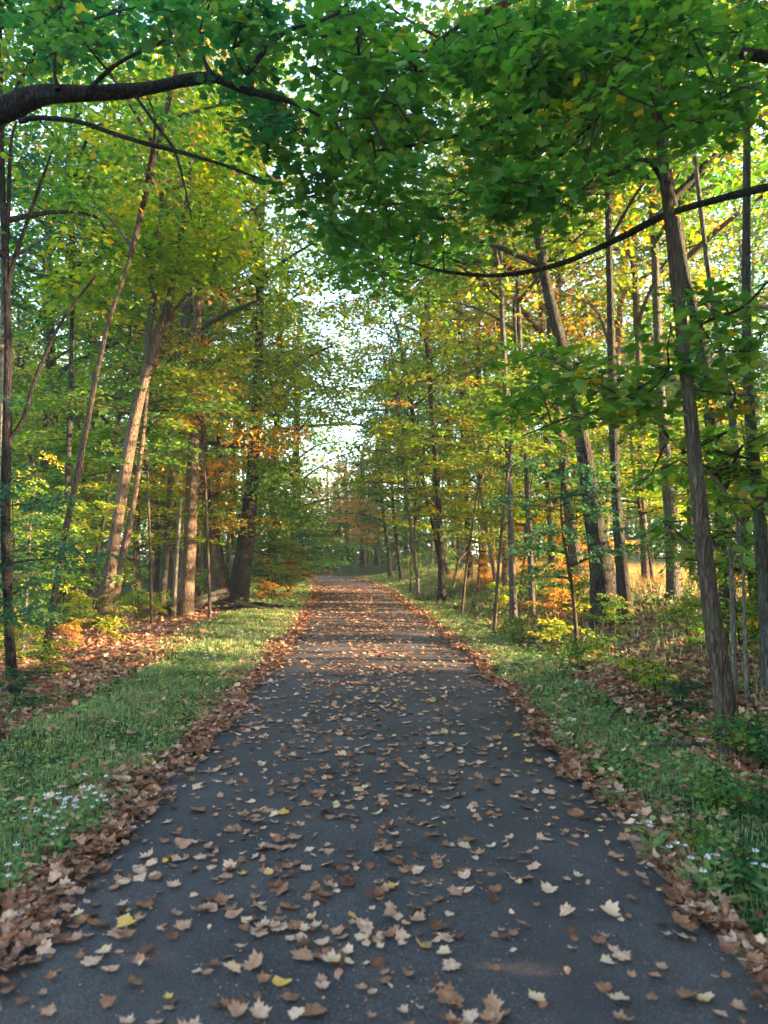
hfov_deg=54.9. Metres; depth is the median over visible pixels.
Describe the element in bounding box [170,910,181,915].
fallen leaf
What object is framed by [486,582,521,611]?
bush
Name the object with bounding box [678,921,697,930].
fallen leaf
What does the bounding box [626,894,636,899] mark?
fallen leaf
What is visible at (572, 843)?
fallen leaf
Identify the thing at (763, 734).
woodland sprig
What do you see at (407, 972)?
fallen leaf
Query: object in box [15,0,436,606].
tree
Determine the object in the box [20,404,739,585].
distant woods
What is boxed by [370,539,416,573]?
bush
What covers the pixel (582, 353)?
tree
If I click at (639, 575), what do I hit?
dry grass
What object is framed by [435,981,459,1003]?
fallen leaf
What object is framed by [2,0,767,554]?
sky
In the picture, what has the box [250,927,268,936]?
fallen leaf
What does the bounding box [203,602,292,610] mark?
brush pile
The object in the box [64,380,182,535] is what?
tree
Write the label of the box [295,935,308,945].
fallen leaf
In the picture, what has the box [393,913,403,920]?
fallen leaf
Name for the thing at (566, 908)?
fallen leaf
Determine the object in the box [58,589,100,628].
bush
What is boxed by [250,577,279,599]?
bush
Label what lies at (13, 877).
white wildflower
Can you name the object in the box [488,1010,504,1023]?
fallen leaf
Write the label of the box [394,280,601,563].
tree
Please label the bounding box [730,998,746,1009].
fallen leaf
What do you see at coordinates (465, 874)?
fallen leaf
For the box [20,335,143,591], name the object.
tree
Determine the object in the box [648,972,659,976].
fallen leaf
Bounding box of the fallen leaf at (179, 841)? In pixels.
[173,838,193,848]
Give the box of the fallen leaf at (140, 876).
[132,872,146,881]
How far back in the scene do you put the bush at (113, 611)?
14.81 m
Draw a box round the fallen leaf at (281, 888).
[269,880,288,895]
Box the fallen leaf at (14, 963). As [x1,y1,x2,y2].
[1,960,16,970]
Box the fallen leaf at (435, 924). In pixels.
[429,917,449,929]
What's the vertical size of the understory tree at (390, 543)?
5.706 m
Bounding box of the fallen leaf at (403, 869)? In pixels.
[398,866,408,871]
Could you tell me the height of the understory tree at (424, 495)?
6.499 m
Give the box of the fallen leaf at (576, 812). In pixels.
[567,808,583,816]
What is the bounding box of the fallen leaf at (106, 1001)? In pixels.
[99,994,116,1008]
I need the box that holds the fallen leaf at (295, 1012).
[287,1007,304,1019]
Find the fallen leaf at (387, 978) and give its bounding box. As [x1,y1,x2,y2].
[377,975,390,983]
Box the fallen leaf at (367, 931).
[362,926,371,934]
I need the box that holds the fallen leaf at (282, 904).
[279,902,290,906]
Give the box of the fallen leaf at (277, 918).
[271,915,285,919]
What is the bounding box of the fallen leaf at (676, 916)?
[670,910,690,924]
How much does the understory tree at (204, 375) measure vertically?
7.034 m
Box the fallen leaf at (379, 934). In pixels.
[376,931,385,938]
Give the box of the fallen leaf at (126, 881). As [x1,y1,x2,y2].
[116,878,131,884]
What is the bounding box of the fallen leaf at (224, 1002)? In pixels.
[218,997,230,1006]
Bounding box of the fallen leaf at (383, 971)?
[379,968,389,974]
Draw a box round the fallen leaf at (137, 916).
[134,913,145,919]
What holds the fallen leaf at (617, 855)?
on the path
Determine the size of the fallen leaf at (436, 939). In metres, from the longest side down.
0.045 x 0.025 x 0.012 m
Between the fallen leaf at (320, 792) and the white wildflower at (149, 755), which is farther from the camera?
the white wildflower at (149, 755)
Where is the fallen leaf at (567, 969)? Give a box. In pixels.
[564,966,570,974]
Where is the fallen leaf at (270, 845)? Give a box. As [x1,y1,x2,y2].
[264,842,278,847]
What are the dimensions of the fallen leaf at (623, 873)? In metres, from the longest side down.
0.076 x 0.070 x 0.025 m
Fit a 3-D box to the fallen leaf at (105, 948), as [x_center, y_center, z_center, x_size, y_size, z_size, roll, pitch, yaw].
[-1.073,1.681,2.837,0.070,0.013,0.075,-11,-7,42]
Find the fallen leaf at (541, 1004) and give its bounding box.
[537,1001,547,1007]
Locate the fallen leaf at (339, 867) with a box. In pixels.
[335,865,349,870]
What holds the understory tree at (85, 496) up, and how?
on the ground at (636, 840)
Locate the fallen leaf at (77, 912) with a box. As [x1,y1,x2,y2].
[70,907,83,916]
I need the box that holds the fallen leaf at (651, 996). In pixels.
[645,991,658,999]
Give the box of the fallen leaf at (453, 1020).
[438,1013,462,1021]
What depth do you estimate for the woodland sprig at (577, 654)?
9.39 m
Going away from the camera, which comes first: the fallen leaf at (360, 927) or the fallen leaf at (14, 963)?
the fallen leaf at (14, 963)
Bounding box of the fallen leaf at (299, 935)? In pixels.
[296,932,306,941]
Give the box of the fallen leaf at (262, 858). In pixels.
[258,854,265,861]
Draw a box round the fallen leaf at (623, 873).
[615,867,627,875]
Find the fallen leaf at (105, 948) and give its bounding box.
[95,944,111,952]
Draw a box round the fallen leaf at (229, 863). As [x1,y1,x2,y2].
[222,858,236,870]
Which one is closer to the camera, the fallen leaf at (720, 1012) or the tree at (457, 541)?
the fallen leaf at (720, 1012)
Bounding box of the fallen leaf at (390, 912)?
[383,906,400,915]
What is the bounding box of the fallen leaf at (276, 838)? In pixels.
[272,834,279,841]
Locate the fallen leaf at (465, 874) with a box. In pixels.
[458,868,470,878]
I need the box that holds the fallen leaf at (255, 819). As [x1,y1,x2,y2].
[247,816,264,821]
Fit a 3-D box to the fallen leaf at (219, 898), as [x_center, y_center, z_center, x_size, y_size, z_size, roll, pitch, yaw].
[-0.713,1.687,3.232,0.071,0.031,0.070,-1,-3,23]
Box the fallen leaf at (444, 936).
[437,932,454,941]
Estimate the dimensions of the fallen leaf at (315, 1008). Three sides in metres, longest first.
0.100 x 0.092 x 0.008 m
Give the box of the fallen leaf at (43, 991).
[37,988,46,994]
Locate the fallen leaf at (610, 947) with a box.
[608,943,618,951]
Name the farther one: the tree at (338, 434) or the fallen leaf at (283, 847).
the tree at (338, 434)
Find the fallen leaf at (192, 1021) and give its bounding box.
[177,1015,201,1023]
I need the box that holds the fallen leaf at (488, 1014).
[478,1005,495,1020]
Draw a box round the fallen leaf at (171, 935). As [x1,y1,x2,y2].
[166,930,179,939]
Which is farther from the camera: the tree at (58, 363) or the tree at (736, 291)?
the tree at (58, 363)
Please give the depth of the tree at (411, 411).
30.15 m
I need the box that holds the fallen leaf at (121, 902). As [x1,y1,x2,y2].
[114,898,128,904]
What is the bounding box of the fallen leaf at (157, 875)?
[148,871,161,878]
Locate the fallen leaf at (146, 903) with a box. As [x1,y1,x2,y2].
[137,899,154,906]
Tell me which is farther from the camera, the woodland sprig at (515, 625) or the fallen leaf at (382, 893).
the woodland sprig at (515, 625)
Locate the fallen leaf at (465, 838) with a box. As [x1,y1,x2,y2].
[462,836,474,840]
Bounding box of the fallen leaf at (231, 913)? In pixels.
[225,908,242,917]
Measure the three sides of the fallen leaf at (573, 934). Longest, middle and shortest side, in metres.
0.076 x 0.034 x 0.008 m
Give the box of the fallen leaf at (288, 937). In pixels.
[285,934,294,939]
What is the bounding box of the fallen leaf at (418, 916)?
[410,911,424,920]
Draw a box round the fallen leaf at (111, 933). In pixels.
[107,930,120,935]
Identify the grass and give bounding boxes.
[445,561,747,591]
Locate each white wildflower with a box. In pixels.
[0,841,34,901]
[13,807,59,841]
[33,813,75,856]
[43,792,90,838]
[66,772,110,822]
[72,797,116,833]
[135,746,161,766]
[200,651,217,668]
[238,632,249,643]
[550,721,570,747]
[559,710,575,732]
[595,785,623,806]
[631,813,675,860]
[663,839,723,893]
[687,853,744,904]
[747,848,767,905]
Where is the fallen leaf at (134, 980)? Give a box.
[126,974,143,984]
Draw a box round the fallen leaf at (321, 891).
[314,887,329,895]
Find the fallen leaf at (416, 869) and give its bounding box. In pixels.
[411,865,424,873]
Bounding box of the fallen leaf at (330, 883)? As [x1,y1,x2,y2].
[323,879,334,885]
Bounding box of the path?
[0,575,767,1023]
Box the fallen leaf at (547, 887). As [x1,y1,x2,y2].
[541,881,557,892]
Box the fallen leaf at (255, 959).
[240,948,262,970]
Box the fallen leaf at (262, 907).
[254,900,266,910]
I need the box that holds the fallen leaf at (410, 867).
[403,864,416,870]
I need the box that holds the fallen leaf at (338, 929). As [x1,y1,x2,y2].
[329,924,344,934]
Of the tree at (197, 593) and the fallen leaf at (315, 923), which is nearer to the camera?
the fallen leaf at (315, 923)
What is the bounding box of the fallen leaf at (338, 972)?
[334,968,342,979]
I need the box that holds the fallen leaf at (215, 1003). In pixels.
[211,1001,220,1006]
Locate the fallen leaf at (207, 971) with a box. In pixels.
[201,969,213,973]
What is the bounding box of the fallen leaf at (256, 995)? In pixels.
[253,991,261,999]
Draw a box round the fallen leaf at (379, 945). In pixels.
[376,941,383,947]
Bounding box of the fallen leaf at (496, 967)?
[487,963,500,970]
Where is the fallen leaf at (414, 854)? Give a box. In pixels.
[410,851,419,857]
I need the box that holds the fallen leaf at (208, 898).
[202,896,215,900]
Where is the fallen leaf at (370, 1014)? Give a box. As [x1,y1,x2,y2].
[367,1010,375,1016]
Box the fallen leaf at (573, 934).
[569,926,577,941]
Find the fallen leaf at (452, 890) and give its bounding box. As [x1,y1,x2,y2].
[447,884,463,894]
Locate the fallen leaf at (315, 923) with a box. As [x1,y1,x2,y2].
[307,919,321,926]
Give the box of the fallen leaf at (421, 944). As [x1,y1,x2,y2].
[416,937,431,947]
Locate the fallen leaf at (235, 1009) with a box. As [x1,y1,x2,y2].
[228,998,249,1016]
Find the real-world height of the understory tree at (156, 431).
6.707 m
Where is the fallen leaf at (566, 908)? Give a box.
[560,901,576,915]
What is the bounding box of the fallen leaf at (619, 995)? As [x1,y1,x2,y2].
[605,990,629,999]
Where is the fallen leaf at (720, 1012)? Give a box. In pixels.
[713,1010,726,1015]
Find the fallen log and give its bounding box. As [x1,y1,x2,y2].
[142,584,229,615]
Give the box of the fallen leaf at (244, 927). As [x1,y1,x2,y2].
[238,923,249,930]
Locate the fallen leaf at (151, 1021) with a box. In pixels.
[145,1018,163,1023]
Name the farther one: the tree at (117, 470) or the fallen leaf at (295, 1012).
the tree at (117, 470)
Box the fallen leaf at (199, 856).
[194,852,206,858]
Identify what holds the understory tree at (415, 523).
on the ground at (636, 840)
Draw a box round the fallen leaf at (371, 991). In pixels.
[367,988,376,993]
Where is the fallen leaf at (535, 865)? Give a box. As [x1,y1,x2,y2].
[526,861,541,869]
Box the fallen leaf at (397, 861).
[387,857,402,863]
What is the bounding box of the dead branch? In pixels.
[451,541,478,595]
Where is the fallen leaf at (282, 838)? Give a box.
[271,834,285,841]
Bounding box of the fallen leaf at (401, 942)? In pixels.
[398,938,406,944]
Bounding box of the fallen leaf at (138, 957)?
[131,952,144,963]
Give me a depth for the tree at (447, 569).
33.38 m
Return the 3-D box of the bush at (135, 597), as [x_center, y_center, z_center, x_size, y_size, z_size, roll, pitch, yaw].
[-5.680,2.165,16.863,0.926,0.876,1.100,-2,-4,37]
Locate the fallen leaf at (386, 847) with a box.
[381,844,392,849]
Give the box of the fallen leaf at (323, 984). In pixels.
[314,980,329,988]
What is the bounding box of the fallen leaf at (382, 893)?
[373,890,384,895]
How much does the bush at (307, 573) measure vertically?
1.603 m
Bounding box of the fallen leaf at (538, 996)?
[528,989,545,1000]
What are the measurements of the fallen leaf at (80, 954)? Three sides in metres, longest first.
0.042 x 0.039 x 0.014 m
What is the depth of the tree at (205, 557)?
29.84 m
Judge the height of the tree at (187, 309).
17.506 m
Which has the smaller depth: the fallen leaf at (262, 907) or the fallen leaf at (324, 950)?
the fallen leaf at (324, 950)
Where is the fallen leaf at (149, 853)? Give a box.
[138,847,152,857]
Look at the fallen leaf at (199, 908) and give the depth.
3.16 m
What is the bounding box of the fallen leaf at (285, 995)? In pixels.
[280,991,300,1000]
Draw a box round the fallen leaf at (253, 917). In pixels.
[240,913,257,920]
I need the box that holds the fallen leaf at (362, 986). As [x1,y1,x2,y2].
[355,982,366,988]
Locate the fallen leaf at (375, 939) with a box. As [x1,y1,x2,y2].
[372,936,381,942]
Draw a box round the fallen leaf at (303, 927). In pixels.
[299,922,310,930]
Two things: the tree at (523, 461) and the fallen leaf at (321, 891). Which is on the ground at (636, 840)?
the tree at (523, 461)
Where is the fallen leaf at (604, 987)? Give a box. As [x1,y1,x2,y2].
[595,981,612,992]
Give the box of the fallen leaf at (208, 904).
[200,901,213,908]
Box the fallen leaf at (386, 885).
[382,881,393,888]
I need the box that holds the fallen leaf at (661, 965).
[654,961,667,968]
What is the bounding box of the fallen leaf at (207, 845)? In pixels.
[203,842,212,847]
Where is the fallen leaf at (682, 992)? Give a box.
[676,986,700,997]
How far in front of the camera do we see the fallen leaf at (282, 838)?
3.94 m
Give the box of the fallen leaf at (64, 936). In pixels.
[59,931,76,943]
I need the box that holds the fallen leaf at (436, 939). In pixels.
[431,936,440,941]
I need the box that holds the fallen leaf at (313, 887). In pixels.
[306,884,319,890]
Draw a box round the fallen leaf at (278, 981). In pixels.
[272,975,291,985]
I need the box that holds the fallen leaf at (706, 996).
[697,991,714,1001]
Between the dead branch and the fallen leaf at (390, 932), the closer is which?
the fallen leaf at (390, 932)
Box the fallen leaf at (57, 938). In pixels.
[52,933,61,942]
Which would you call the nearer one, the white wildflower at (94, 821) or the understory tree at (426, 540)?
the white wildflower at (94, 821)
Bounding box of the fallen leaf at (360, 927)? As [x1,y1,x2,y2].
[356,921,373,931]
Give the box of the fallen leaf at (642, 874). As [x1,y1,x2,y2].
[635,870,647,878]
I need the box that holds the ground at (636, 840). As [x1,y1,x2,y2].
[0,554,767,986]
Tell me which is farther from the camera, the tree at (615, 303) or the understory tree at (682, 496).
the tree at (615, 303)
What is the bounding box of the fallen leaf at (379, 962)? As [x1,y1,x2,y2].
[369,956,387,968]
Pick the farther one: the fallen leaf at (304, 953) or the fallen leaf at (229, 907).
the fallen leaf at (229, 907)
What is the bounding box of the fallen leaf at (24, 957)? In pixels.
[18,954,31,960]
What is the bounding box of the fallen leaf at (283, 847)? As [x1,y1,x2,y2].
[275,844,288,849]
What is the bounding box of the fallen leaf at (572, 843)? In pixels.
[566,841,578,845]
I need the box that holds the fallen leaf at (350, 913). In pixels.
[348,910,356,917]
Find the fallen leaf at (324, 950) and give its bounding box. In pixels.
[321,947,331,953]
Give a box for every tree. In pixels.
[0,0,160,679]
[0,0,347,220]
[0,10,176,627]
[0,36,134,635]
[0,168,77,463]
[0,390,128,637]
[0,450,115,649]
[0,466,90,629]
[0,491,144,630]
[3,1,252,603]
[5,0,391,617]
[5,158,179,603]
[5,162,176,601]
[6,0,347,656]
[6,16,375,606]
[11,243,124,502]
[11,275,146,599]
[11,338,133,612]
[11,381,197,613]
[11,390,162,610]
[11,481,148,621]
[12,134,368,597]
[12,242,106,494]
[12,330,113,607]
[12,506,179,598]
[13,248,277,618]
[14,331,251,623]
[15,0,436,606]
[19,395,238,517]
[20,319,119,458]
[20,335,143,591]
[23,295,233,591]
[23,362,125,600]
[24,36,285,628]
[29,181,236,599]
[30,1,284,624]
[31,325,158,559]
[32,163,291,596]
[46,462,226,612]
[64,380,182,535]
[65,282,248,582]
[66,359,145,538]
[67,344,232,592]
[75,244,367,588]
[81,218,244,595]
[93,321,281,619]
[103,152,289,596]
[103,195,303,590]
[127,416,279,534]
[136,452,278,532]
[142,381,268,573]
[147,416,239,563]
[156,208,314,579]
[159,343,278,579]
[169,499,181,616]
[176,417,228,579]
[180,278,365,575]
[181,467,363,595]
[189,194,407,589]
[224,533,333,595]
[228,306,374,570]
[231,309,388,577]
[231,499,361,590]
[255,505,373,584]
[265,0,639,624]
[266,0,767,310]
[266,464,387,575]
[290,452,358,562]
[298,293,492,596]
[304,512,363,573]
[305,143,580,601]
[308,458,402,564]
[309,256,488,581]
[312,368,410,557]
[316,449,389,566]
[317,480,399,566]
[321,439,413,567]
[327,405,413,577]
[332,0,688,604]
[332,282,534,568]
[332,437,497,591]
[335,0,735,627]
[336,299,459,561]
[337,344,440,579]
[339,264,567,594]
[342,168,629,581]
[344,514,403,565]
[350,413,544,538]
[352,279,484,576]
[352,480,462,566]
[353,356,463,564]
[355,101,578,592]
[357,337,498,563]
[363,371,457,563]
[364,331,608,634]
[374,483,497,568]
[378,383,569,613]
[388,143,571,583]
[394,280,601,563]
[400,94,670,587]
[411,472,546,593]
[412,19,648,618]
[413,328,508,566]
[415,368,543,563]
[417,142,737,567]
[421,444,611,595]
[430,0,767,624]
[438,0,757,624]
[440,426,636,562]
[453,0,767,602]
[457,489,639,582]
[464,245,728,543]
[472,417,555,495]
[473,337,556,562]
[475,0,767,756]
[480,430,673,648]
[483,0,767,583]
[489,0,767,643]
[489,295,651,505]
[516,421,686,527]
[517,259,669,562]
[518,94,767,540]
[528,0,767,582]
[529,331,607,492]
[533,356,629,483]
[535,418,684,563]
[545,413,699,583]
[564,183,767,552]
[588,298,681,562]
[591,270,766,491]
[596,380,767,558]
[613,382,767,701]
[617,389,767,630]
[621,164,767,472]
[621,400,767,556]
[622,375,682,560]
[623,415,767,523]
[626,399,767,649]
[628,200,767,539]
[651,144,767,381]
[659,0,767,692]
[671,0,767,346]
[673,124,767,419]
[696,258,767,460]
[698,235,767,432]
[725,237,767,387]
[729,527,737,692]
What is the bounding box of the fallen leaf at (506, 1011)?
[500,1008,509,1013]
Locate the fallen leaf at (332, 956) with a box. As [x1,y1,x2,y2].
[319,949,340,961]
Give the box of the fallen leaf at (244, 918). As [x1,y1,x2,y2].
[241,916,251,922]
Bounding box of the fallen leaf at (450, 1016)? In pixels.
[446,1010,466,1023]
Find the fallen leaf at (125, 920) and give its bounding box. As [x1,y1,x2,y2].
[117,913,138,926]
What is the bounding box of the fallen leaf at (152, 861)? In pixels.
[145,858,158,865]
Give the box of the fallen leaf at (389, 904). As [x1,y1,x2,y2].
[385,900,396,909]
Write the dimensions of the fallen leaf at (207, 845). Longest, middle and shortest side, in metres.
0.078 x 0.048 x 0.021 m
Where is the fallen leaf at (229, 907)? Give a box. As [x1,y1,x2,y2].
[221,902,236,909]
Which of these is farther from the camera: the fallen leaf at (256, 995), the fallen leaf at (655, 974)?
the fallen leaf at (655, 974)
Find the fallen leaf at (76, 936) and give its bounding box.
[66,929,82,940]
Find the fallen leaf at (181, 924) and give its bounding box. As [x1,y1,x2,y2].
[173,918,191,929]
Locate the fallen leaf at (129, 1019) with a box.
[119,1014,134,1022]
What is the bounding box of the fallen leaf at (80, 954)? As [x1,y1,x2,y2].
[74,950,83,957]
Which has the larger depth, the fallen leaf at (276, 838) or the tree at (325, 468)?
the tree at (325, 468)
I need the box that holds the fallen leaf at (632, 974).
[627,969,636,976]
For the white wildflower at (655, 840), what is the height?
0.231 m
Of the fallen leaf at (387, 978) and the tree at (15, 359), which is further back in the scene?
the tree at (15, 359)
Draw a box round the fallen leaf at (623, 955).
[611,949,630,960]
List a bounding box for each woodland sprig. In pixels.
[0,666,55,706]
[16,637,81,671]
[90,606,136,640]
[493,605,543,642]
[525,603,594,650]
[554,636,619,667]
[576,633,633,657]
[603,653,670,682]
[626,661,707,697]
[642,676,713,712]
[659,799,737,859]
[681,764,767,817]
[691,696,767,759]
[694,827,767,895]
[700,713,767,768]
[714,772,767,826]
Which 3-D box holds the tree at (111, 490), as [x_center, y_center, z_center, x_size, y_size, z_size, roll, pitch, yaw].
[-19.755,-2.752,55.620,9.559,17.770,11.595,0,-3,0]
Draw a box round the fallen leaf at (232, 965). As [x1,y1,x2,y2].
[221,960,240,972]
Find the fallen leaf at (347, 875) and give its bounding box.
[338,874,354,886]
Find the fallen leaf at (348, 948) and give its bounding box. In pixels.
[342,942,352,952]
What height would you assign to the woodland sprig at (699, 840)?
0.353 m
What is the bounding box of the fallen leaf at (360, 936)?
[354,933,369,940]
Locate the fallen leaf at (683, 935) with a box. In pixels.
[673,930,688,937]
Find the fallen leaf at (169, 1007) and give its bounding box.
[163,1004,173,1008]
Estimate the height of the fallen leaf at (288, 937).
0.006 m
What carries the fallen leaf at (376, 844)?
on the path
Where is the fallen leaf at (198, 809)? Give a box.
[189,806,205,810]
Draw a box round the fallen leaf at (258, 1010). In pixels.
[249,997,271,1017]
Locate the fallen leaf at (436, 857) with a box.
[431,852,446,859]
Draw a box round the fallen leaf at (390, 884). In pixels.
[387,881,398,886]
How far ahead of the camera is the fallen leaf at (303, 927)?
3.01 m
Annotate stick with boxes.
[608,690,663,697]
[609,707,624,718]
[653,742,715,746]
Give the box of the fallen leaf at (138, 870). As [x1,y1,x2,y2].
[132,866,145,872]
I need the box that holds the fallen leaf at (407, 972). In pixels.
[402,967,414,975]
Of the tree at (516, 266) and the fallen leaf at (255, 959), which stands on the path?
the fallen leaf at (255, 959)
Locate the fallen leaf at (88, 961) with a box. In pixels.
[80,955,102,965]
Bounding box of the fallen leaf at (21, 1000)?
[15,996,29,1004]
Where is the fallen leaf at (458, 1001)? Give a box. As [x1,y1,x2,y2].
[451,995,463,1005]
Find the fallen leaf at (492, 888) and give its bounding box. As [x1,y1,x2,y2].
[487,884,502,892]
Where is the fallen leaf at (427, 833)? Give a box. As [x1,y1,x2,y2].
[424,831,437,835]
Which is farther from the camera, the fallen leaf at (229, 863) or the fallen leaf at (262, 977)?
the fallen leaf at (229, 863)
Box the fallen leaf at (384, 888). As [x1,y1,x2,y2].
[380,886,388,891]
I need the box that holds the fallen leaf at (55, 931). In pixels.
[49,927,60,937]
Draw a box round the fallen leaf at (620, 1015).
[613,1009,634,1020]
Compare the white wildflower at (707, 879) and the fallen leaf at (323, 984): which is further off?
the white wildflower at (707, 879)
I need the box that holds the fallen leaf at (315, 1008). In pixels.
[301,1002,326,1015]
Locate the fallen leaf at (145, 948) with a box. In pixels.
[135,944,152,954]
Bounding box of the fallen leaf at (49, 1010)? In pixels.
[40,1002,56,1015]
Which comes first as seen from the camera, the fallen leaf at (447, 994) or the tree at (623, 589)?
the fallen leaf at (447, 994)
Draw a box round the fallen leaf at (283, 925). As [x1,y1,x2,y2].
[271,921,288,930]
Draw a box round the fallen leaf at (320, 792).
[309,787,326,796]
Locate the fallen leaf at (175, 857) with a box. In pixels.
[171,854,184,860]
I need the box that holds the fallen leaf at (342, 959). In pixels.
[329,950,347,967]
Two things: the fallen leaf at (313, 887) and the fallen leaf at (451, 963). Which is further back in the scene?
the fallen leaf at (313, 887)
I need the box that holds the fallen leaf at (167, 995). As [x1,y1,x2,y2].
[163,991,173,997]
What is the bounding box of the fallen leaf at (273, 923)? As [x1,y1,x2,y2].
[267,919,281,926]
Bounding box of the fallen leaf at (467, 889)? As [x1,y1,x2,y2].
[464,885,474,891]
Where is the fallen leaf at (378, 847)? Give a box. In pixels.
[372,842,385,850]
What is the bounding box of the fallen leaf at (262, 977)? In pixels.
[257,970,271,982]
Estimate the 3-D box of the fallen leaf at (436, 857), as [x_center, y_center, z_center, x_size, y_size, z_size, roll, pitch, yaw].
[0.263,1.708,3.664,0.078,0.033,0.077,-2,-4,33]
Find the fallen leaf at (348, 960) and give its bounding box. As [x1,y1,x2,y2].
[345,957,353,963]
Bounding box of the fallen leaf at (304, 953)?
[290,945,319,959]
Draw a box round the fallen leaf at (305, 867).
[299,864,311,870]
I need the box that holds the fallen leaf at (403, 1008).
[397,1004,407,1012]
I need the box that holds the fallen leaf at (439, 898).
[432,895,443,901]
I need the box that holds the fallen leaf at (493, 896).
[488,891,499,900]
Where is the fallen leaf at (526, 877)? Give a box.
[518,874,532,879]
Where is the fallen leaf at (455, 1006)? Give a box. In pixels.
[447,1003,462,1008]
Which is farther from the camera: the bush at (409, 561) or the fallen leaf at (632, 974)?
the bush at (409, 561)
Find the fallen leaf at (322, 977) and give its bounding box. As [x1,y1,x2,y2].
[315,972,326,981]
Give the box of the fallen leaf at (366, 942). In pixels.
[360,938,370,945]
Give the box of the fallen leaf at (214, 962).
[210,958,220,964]
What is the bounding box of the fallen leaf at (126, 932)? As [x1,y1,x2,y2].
[116,924,135,937]
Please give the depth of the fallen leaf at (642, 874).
3.51 m
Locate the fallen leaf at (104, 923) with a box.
[95,919,109,925]
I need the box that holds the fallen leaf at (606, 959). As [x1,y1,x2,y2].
[600,953,614,963]
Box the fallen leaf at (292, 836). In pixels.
[288,833,301,838]
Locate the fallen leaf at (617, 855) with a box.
[610,854,623,856]
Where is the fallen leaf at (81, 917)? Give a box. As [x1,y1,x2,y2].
[78,913,89,922]
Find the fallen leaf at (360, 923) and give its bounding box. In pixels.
[355,917,370,927]
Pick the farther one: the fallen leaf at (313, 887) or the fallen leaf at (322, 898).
the fallen leaf at (313, 887)
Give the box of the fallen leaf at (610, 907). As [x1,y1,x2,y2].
[600,899,620,915]
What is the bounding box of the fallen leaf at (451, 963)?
[441,958,461,970]
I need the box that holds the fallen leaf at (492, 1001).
[482,989,503,1010]
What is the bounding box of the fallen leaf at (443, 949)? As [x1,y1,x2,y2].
[436,944,450,953]
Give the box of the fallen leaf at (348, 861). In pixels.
[342,859,352,863]
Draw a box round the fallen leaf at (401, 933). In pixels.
[395,927,411,939]
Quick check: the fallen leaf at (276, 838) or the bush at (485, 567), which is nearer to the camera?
the fallen leaf at (276, 838)
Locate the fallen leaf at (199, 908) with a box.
[190,903,207,910]
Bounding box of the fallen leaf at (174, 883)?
[167,879,180,886]
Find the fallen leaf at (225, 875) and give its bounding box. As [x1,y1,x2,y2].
[221,871,232,877]
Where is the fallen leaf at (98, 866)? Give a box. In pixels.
[92,861,107,868]
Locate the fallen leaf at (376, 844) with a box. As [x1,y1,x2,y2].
[373,840,384,846]
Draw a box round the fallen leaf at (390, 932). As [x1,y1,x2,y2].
[382,928,396,936]
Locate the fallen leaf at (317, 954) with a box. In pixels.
[312,951,327,958]
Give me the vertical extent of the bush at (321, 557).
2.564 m
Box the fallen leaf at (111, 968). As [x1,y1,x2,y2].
[101,965,118,970]
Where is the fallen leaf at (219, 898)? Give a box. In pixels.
[212,891,230,902]
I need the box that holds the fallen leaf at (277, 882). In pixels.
[267,878,281,887]
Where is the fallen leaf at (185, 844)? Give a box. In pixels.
[180,840,190,848]
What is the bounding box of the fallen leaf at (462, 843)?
[457,841,469,847]
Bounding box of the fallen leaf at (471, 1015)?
[462,1008,478,1022]
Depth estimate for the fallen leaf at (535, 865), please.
3.60 m
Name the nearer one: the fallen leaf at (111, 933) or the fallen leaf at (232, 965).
the fallen leaf at (232, 965)
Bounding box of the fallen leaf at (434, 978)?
[431,975,439,980]
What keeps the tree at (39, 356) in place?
on the ground at (636, 840)
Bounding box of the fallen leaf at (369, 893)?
[365,885,379,897]
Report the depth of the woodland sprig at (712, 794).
4.30 m
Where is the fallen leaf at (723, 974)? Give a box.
[720,969,730,977]
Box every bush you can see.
[0,580,50,635]
[0,608,45,661]
[17,600,68,644]
[24,572,91,610]
[54,617,96,644]
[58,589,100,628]
[93,594,133,624]
[119,588,159,622]
[139,590,173,616]
[179,569,211,593]
[250,559,303,597]
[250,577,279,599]
[271,562,308,594]
[287,555,319,582]
[294,543,343,576]
[323,537,355,567]
[347,533,385,564]
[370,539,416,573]
[399,553,427,577]
[425,546,464,571]
[461,552,501,583]
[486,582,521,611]
[500,539,537,578]
[516,564,558,601]
[523,565,589,617]
[543,532,588,566]
[548,564,589,625]
[586,593,634,631]
[653,597,723,649]
[670,557,757,643]
[721,575,759,657]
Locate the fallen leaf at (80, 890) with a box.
[72,887,85,893]
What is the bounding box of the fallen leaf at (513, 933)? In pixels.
[509,929,517,935]
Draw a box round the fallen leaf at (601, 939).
[590,935,607,943]
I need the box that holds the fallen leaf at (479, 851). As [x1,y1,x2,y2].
[470,847,483,853]
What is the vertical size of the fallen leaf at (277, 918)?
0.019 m
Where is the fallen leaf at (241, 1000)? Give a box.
[228,996,246,1004]
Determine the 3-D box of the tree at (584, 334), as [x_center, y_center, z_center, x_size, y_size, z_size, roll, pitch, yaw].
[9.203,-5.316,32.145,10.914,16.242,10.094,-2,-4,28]
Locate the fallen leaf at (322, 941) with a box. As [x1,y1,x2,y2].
[313,936,330,944]
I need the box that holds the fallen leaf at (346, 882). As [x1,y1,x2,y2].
[339,877,354,885]
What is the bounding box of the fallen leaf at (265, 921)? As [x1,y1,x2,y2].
[255,916,268,926]
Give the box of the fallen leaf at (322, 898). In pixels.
[314,892,328,901]
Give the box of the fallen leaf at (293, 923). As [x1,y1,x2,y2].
[287,919,304,929]
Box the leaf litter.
[0,563,767,1023]
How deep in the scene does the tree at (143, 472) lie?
39.01 m
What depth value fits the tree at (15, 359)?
30.41 m
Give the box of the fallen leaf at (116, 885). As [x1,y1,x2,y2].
[108,881,121,889]
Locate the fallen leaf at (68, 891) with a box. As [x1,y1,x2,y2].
[62,885,77,894]

